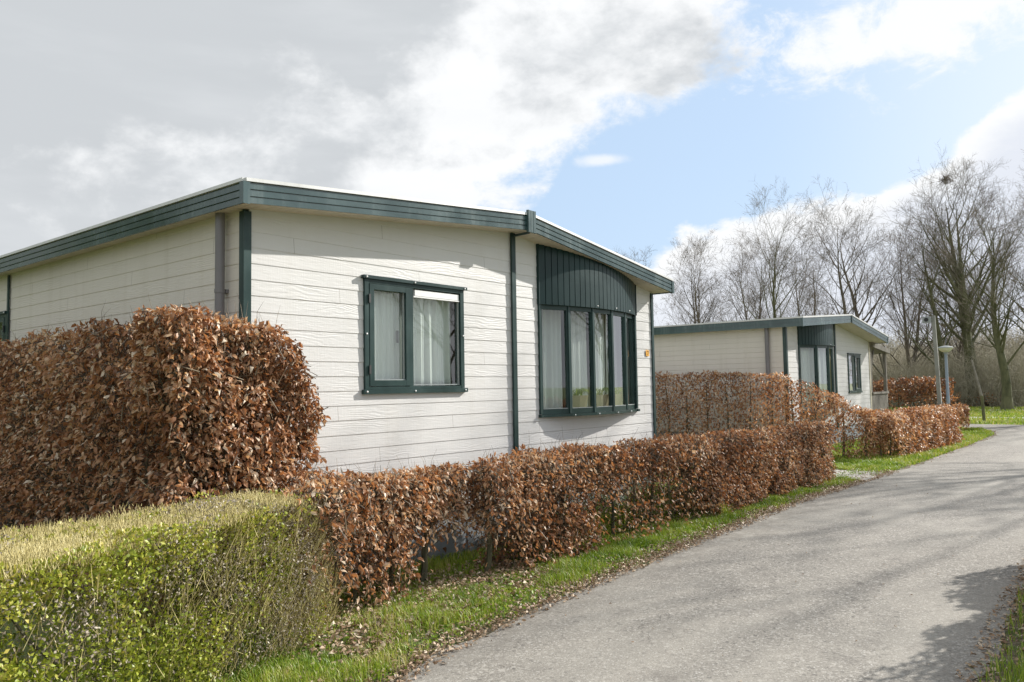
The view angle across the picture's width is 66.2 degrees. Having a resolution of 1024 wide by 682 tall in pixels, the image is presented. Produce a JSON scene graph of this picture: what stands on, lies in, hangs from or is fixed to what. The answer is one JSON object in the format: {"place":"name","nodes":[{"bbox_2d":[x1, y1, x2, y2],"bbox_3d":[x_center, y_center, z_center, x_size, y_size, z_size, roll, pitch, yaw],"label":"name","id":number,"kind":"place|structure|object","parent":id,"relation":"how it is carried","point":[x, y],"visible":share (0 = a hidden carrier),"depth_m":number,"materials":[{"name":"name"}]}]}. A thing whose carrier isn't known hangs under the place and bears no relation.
{"place":"outdoors","nodes":[
{"label":"outdoors","id":0,"kind":"place"},
{"bbox_2d":[0,403,1023,681],"bbox_3d":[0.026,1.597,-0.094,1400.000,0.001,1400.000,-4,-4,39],"label":"ground","id":1,"kind":"structure","parent":0,"point":[66,597],"depth_m":5.22,"materials":[{"name":"green plant"}]},
{"bbox_2d":[0,294,330,639],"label":"beech hedge","id":2,"kind":"object","parent":1,"relation":"on","point":[197,433],"visible":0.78,"depth_m":5.49,"materials":[{"name":"brown plant"}]},
{"bbox_2d":[0,485,347,681],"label":"box hedge","id":3,"kind":"object","parent":1,"relation":"on","point":[88,545],"visible":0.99,"depth_m":4.10,"materials":[{"name":"green plant"}]},
{"bbox_2d":[0,177,673,599],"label":"chalet","id":4,"kind":"object","parent":1,"relation":"on","point":[316,267],"visible":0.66,"depth_m":7.31,"materials":[{"name":"white paint"}]},
{"bbox_2d":[0,323,1,340],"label":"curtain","id":5,"kind":"object","parent":4,"relation":"hanging from","point":[1,331],"visible":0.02,"depth_m":9.31,"materials":[{"name":"white fabric"}]},
{"bbox_2d":[0,311,6,383],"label":"window","id":6,"kind":"structure","parent":4,"relation":"in","point":[2,314],"depth_m":8.90,"materials":[{"name":"green paint"}]},
{"bbox_2d":[370,290,401,386],"bbox_3d":[-1.160,-0.039,7.032,0.056,0.940,0.490,-4,-4,39],"label":"curtain","id":7,"kind":"object","parent":4,"relation":"hanging from","point":[387,326],"visible":0.54,"depth_m":7.09,"materials":[{"name":"white fabric"}]},
{"bbox_2d":[361,274,467,393],"bbox_3d":[-0.881,-0.035,7.231,0.115,1.025,1.300,-4,-4,39],"label":"window","id":8,"kind":"structure","parent":4,"relation":"in","point":[371,283],"depth_m":7.11,"materials":[{"name":"green paint"}]},
{"bbox_2d":[413,289,450,385],"bbox_3d":[-0.796,-0.018,7.489,0.067,0.940,0.620,-4,-4,40],"label":"curtain","id":9,"kind":"object","parent":4,"relation":"hanging from","point":[431,341],"visible":0.66,"depth_m":7.52,"materials":[{"name":"white fabric"}]},
{"bbox_2d":[542,310,562,408],"bbox_3d":[0.353,0.210,9.046,0.594,1.290,0.079,2,-4,-36],"label":"curtain","id":10,"kind":"object","parent":4,"relation":"hanging from","point":[552,360],"visible":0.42,"depth_m":9.13,"materials":[{"name":"white fabric"}]},
{"bbox_2d":[571,311,587,406],"bbox_3d":[0.783,0.226,9.439,0.084,1.290,0.452,-4,-4,39],"label":"curtain","id":11,"kind":"object","parent":4,"relation":"hanging from","point":[578,349],"visible":0.54,"depth_m":9.46,"materials":[{"name":"white fabric"}]},
{"bbox_2d":[572,388,590,407],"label":"potted plant","id":12,"kind":"object","parent":4,"relation":"on","point":[580,400],"visible":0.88,"depth_m":9.13,"materials":[{"name":"green plant"}]},
{"bbox_2d":[537,304,639,417],"bbox_3d":[1.014,0.232,9.398,0.282,1.282,2.120,-4,-4,39],"label":"bay window","id":13,"kind":"structure","parent":4,"relation":"in","point":[629,373],"depth_m":9.20,"materials":[{"name":"green paint"}]},
{"bbox_2d":[588,387,608,406],"bbox_3d":[1.048,0.707,9.535,0.390,0.291,0.418,-4,-4,39],"label":"potted plant","id":14,"kind":"object","parent":4,"relation":"on","point":[602,399],"visible":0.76,"depth_m":9.45,"materials":[{"name":"green plant"}]},
{"bbox_2d":[594,313,605,394],"bbox_3d":[1.070,0.244,9.829,0.063,1.290,0.427,-3,-4,29],"label":"curtain","id":15,"kind":"object","parent":4,"relation":"hanging from","point":[599,352],"visible":0.48,"depth_m":9.87,"materials":[{"name":"white fabric"}]},
{"bbox_2d":[605,315,617,393],"bbox_3d":[1.323,0.271,10.343,0.066,1.290,0.596,-2,-4,19],"label":"curtain","id":16,"kind":"object","parent":4,"relation":"hanging from","point":[615,353],"visible":0.3,"depth_m":10.41,"materials":[{"name":"white fabric"}]},
{"bbox_2d":[605,387,621,405],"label":"potted plant","id":17,"kind":"object","parent":4,"relation":"on","point":[618,398],"visible":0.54,"depth_m":9.81,"materials":[{"name":"green plant"}]},
{"bbox_2d":[242,457,472,632],"bbox_3d":[-1.011,1.374,5.879,1.056,1.227,2.186,-4,-4,39],"label":"beech hedge","id":18,"kind":"object","parent":1,"relation":"on","point":[407,500],"visible":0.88,"depth_m":5.81,"materials":[{"name":"brown plant"}]},
{"bbox_2d":[38,464,904,681],"bbox_3d":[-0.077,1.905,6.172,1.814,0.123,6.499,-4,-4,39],"label":"grass","id":19,"kind":"structure","parent":1,"relation":"on","point":[572,567],"depth_m":5.42,"materials":[{"name":"green plant"}]},
{"bbox_2d":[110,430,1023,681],"bbox_3d":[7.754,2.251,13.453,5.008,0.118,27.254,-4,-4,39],"label":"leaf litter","id":20,"kind":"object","parent":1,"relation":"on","point":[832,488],"visible":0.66,"depth_m":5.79,"materials":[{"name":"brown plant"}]},
{"bbox_2d":[328,455,863,597],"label":"grass","id":21,"kind":"structure","parent":1,"relation":"on","point":[435,566],"depth_m":6.95,"materials":[{"name":"green plant"}]},
{"bbox_2d":[531,479,700,548],"bbox_3d":[1.237,1.785,9.002,1.091,0.653,3.444,-4,-4,39],"label":"hedge","id":22,"kind":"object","parent":1,"relation":"on","point":[607,525],"depth_m":8.72,"materials":[{"name":"brown plant"}]},
{"bbox_2d":[614,246,666,324],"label":"bare tree","id":23,"kind":"object","parent":1,"relation":"on","point":[640,260],"visible":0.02,"depth_m":61.10,"materials":[{"name":"grey plant"}]},
{"bbox_2d":[451,416,841,573],"bbox_3d":[2.393,1.533,9.729,0.794,1.239,8.385,-4,-4,41],"label":"beech hedge","id":24,"kind":"object","parent":1,"relation":"on","point":[740,467],"visible":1,"depth_m":8.07,"materials":[{"name":"brown plant"}]},
{"bbox_2d":[653,230,746,325],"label":"bare tree","id":25,"kind":"object","parent":1,"relation":"on","point":[696,309],"visible":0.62,"depth_m":54.92,"materials":[{"name":"grey plant"}]},
{"bbox_2d":[718,502,734,515],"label":"grass tuft","id":26,"kind":"object","parent":1,"relation":"on","point":[723,511],"visible":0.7,"depth_m":9.30,"materials":[{"name":"green plant"}]},
{"bbox_2d":[702,230,794,321],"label":"bare tree","id":27,"kind":"object","parent":1,"relation":"on","point":[751,300],"visible":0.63,"depth_m":57.91,"materials":[{"name":"grey plant"}]},
{"bbox_2d":[655,368,879,458],"bbox_3d":[3.407,1.677,19.076,10.288,2.053,0.770,-4,-4,39],"label":"beech hedge","id":28,"kind":"object","parent":1,"relation":"on","point":[863,414],"visible":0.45,"depth_m":17.38,"materials":[{"name":"brown plant"}]},
{"bbox_2d":[654,314,888,443],"bbox_3d":[5.298,1.196,23.230,9.172,3.365,7.279,-4,-4,39],"label":"chalet","id":29,"kind":"object","parent":1,"relation":"on","point":[768,346],"visible":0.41,"depth_m":19.22,"materials":[{"name":"white wood"}]},
{"bbox_2d":[800,348,821,411],"bbox_3d":[7.201,0.927,19.044,1.076,1.650,0.120,1,-4,-35],"label":"curtain","id":30,"kind":"object","parent":29,"relation":"hanging from","point":[807,365],"visible":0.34,"depth_m":19.00,"materials":[{"name":"white fabric"}]},
{"bbox_2d":[798,344,834,416],"bbox_3d":[7.660,0.951,19.396,0.441,1.729,2.370,-4,-4,39],"label":"bay window","id":31,"kind":"structure","parent":29,"relation":"in","point":[828,349],"depth_m":19.09,"materials":[{"name":"green paint"}]},
{"bbox_2d":[820,348,826,410],"bbox_3d":[7.926,0.970,19.961,0.120,1.650,1.095,-2,-4,23],"label":"curtain","id":32,"kind":"object","parent":29,"relation":"hanging from","point":[823,369],"visible":0.63,"depth_m":19.53,"materials":[{"name":"white fabric"}]},
{"bbox_2d":[847,353,862,392],"bbox_3d":[9.596,0.900,22.042,0.115,1.100,1.220,-4,-4,39],"label":"window","id":33,"kind":"structure","parent":29,"relation":"in","point":[853,359],"depth_m":22.02,"materials":[{"name":"green paint"}]},
{"bbox_2d":[701,181,863,319],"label":"bare tree","id":34,"kind":"object","parent":1,"relation":"on","point":[774,280],"visible":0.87,"depth_m":51.65,"materials":[{"name":"grey plant"}]},
{"bbox_2d":[763,226,864,317],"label":"bare tree","id":35,"kind":"object","parent":1,"relation":"on","point":[813,285],"visible":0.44,"depth_m":57.34,"materials":[{"name":"grey plant"}]},
{"bbox_2d":[757,176,947,325],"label":"bare tree","id":36,"kind":"object","parent":1,"relation":"on","point":[852,296],"visible":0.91,"depth_m":50.24,"materials":[{"name":"grey plant"}]},
{"bbox_2d":[869,342,889,411],"bbox_3d":[10.123,1.516,24.840,3.020,2.760,1.930,-4,-4,39],"label":"porch","id":37,"kind":"object","parent":1,"relation":"on","point":[879,400],"visible":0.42,"depth_m":24.05,"materials":[{"name":"white wood"}]},
{"bbox_2d":[826,426,993,463],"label":"grass","id":38,"kind":"structure","parent":1,"relation":"on","point":[973,435],"depth_m":17.55,"materials":[{"name":"green plant"}]},
{"bbox_2d":[862,403,963,457],"bbox_3d":[9.207,1.958,17.940,0.850,1.161,5.276,-4,-5,43],"label":"beech hedge","id":39,"kind":"object","parent":1,"relation":"on","point":[922,428],"visible":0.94,"depth_m":17.18,"materials":[{"name":"brown plant"}]},
{"bbox_2d":[872,374,957,409],"bbox_3d":[16.419,2.344,32.331,3.838,1.937,1.346,0,-3,-12],"label":"beech hedge","id":40,"kind":"object","parent":1,"relation":"on","point":[907,386],"visible":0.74,"depth_m":32.10,"materials":[{"name":"brown plant"}]},
{"bbox_2d":[922,315,941,404],"bbox_3d":[13.877,1.025,25.865,0.572,3.740,0.261,-1,-3,-1],"label":"camera post","id":41,"kind":"object","parent":1,"relation":"on","point":[932,318],"visible":0.94,"depth_m":25.88,"materials":[{"name":"grey metal"}]},
{"bbox_2d":[842,207,1022,376],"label":"bare tree","id":42,"kind":"object","parent":1,"relation":"on","point":[907,343],"visible":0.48,"depth_m":54.41,"materials":[{"name":"brown plant"}]},
{"bbox_2d":[877,199,997,403],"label":"bare tree","id":43,"kind":"object","parent":1,"relation":"on","point":[940,343],"visible":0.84,"depth_m":47.74,"materials":[{"name":"brown plant"}]},
{"bbox_2d":[867,142,1023,406],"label":"bare tree","id":44,"kind":"object","parent":1,"relation":"on","point":[969,337],"visible":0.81,"depth_m":47.93,"materials":[{"name":"grey plant"}]},
{"bbox_2d":[937,171,954,188],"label":"bird nest","id":45,"kind":"object","parent":44,"relation":"in","point":[943,178],"visible":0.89,"depth_m":49.47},
{"bbox_2d":[938,346,953,404],"bbox_3d":[17.706,1.688,31.977,0.612,3.011,0.612,-4,-4,39],"label":"street lamp","id":46,"kind":"object","parent":1,"relation":"on","point":[945,350],"visible":0.94,"depth_m":31.93,"materials":[{"name":"metal"}]},
{"bbox_2d":[872,328,1023,406],"bbox_3d":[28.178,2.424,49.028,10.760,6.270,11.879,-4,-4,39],"label":"undergrowth","id":47,"kind":"object","parent":1,"relation":"on","point":[989,383],"visible":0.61,"depth_m":46.28,"materials":[{"name":"brown plant"}]},
{"bbox_2d":[874,306,1023,359],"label":"undergrowth","id":48,"kind":"object","parent":1,"relation":"on","point":[1007,342],"visible":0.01,"depth_m":84.08,"materials":[{"name":"brown plant"}]},
{"bbox_2d":[878,239,1020,372],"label":"bare tree","id":49,"kind":"object","parent":1,"relation":"on","point":[955,344],"visible":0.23,"depth_m":54.58,"materials":[{"name":"brown plant"}]},
{"bbox_2d":[935,403,969,429],"bbox_3d":[13.912,2.399,24.792,0.970,0.944,1.895,-4,-4,39],"label":"beech hedge","id":50,"kind":"object","parent":1,"relation":"on","point":[964,416],"visible":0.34,"depth_m":24.45,"materials":[{"name":"brown plant"}]},
{"bbox_2d":[934,390,971,406],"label":"shrub","id":51,"kind":"object","parent":1,"relation":"on","point":[952,402],"visible":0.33,"depth_m":44.48,"materials":[{"name":"brown plant"}]},
{"bbox_2d":[915,189,1023,409],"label":"bare tree","id":52,"kind":"object","parent":1,"relation":"on","point":[1006,383],"visible":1,"depth_m":41.25,"materials":[{"name":"grey plant"}]},
{"bbox_2d":[971,360,985,420],"bbox_3d":[17.536,1.877,29.535,0.408,2.359,0.134,-1,-3,8],"label":"tree stake","id":53,"kind":"object","parent":1,"relation":"on","point":[982,401],"visible":0.86,"depth_m":29.48,"materials":[{"name":"brown wood"}]},
{"bbox_2d":[933,150,1023,338],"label":"bare tree","id":54,"kind":"object","parent":1,"relation":"on","point":[1014,278],"visible":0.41,"depth_m":50.81,"materials":[{"name":"brown plant"}]},
{"bbox_2d":[948,192,1023,250],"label":"bare tree","id":55,"kind":"object","parent":1,"relation":"on","point":[996,222],"visible":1,"depth_m":35.52,"materials":[{"name":"brown plant"}]},
{"bbox_2d":[974,392,1000,406],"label":"shrub","id":56,"kind":"object","parent":1,"relation":"on","point":[986,403],"visible":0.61,"depth_m":45.22,"materials":[{"name":"brown plant"}]},
{"bbox_2d":[977,584,1023,681],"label":"grass","id":57,"kind":"structure","parent":1,"relation":"on","point":[1009,667],"depth_m":4.34,"materials":[{"name":"green plant"}]},
{"bbox_2d":[0,0,1023,347],"label":"sky","id":58,"kind":"structure","parent":0,"point":[623,125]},
{"bbox_2d":[371,433,1023,681],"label":"verge soil","id":59,"kind":"structure","parent":0,"point":[489,631],"depth_m":5.03,"materials":[{"name":"brown soil"}]},
{"bbox_2d":[400,427,1023,681],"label":"road","id":60,"kind":"structure","parent":0,"point":[817,619],"depth_m":5.75,"materials":[{"name":"grey asphalt"}]},
{"bbox_2d":[641,458,913,530],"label":"grass","id":61,"kind":"structure","parent":0,"point":[872,464],"depth_m":10.96,"materials":[{"name":"green plant"}]},
{"bbox_2d":[832,470,880,480],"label":"entry pavement","id":62,"kind":"structure","parent":0,"point":[861,475],"depth_m":13.28,"materials":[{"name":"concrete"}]},
{"bbox_2d":[888,405,1023,424],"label":"grass","id":63,"kind":"structure","parent":0,"point":[997,413],"depth_m":33.96,"materials":[{"name":"green plant"}]},
{"bbox_2d":[959,424,1023,427],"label":"crossing road","id":64,"kind":"structure","parent":0,"point":[995,426],"depth_m":26.75,"materials":[{"name":"grey asphalt"}]}
]}

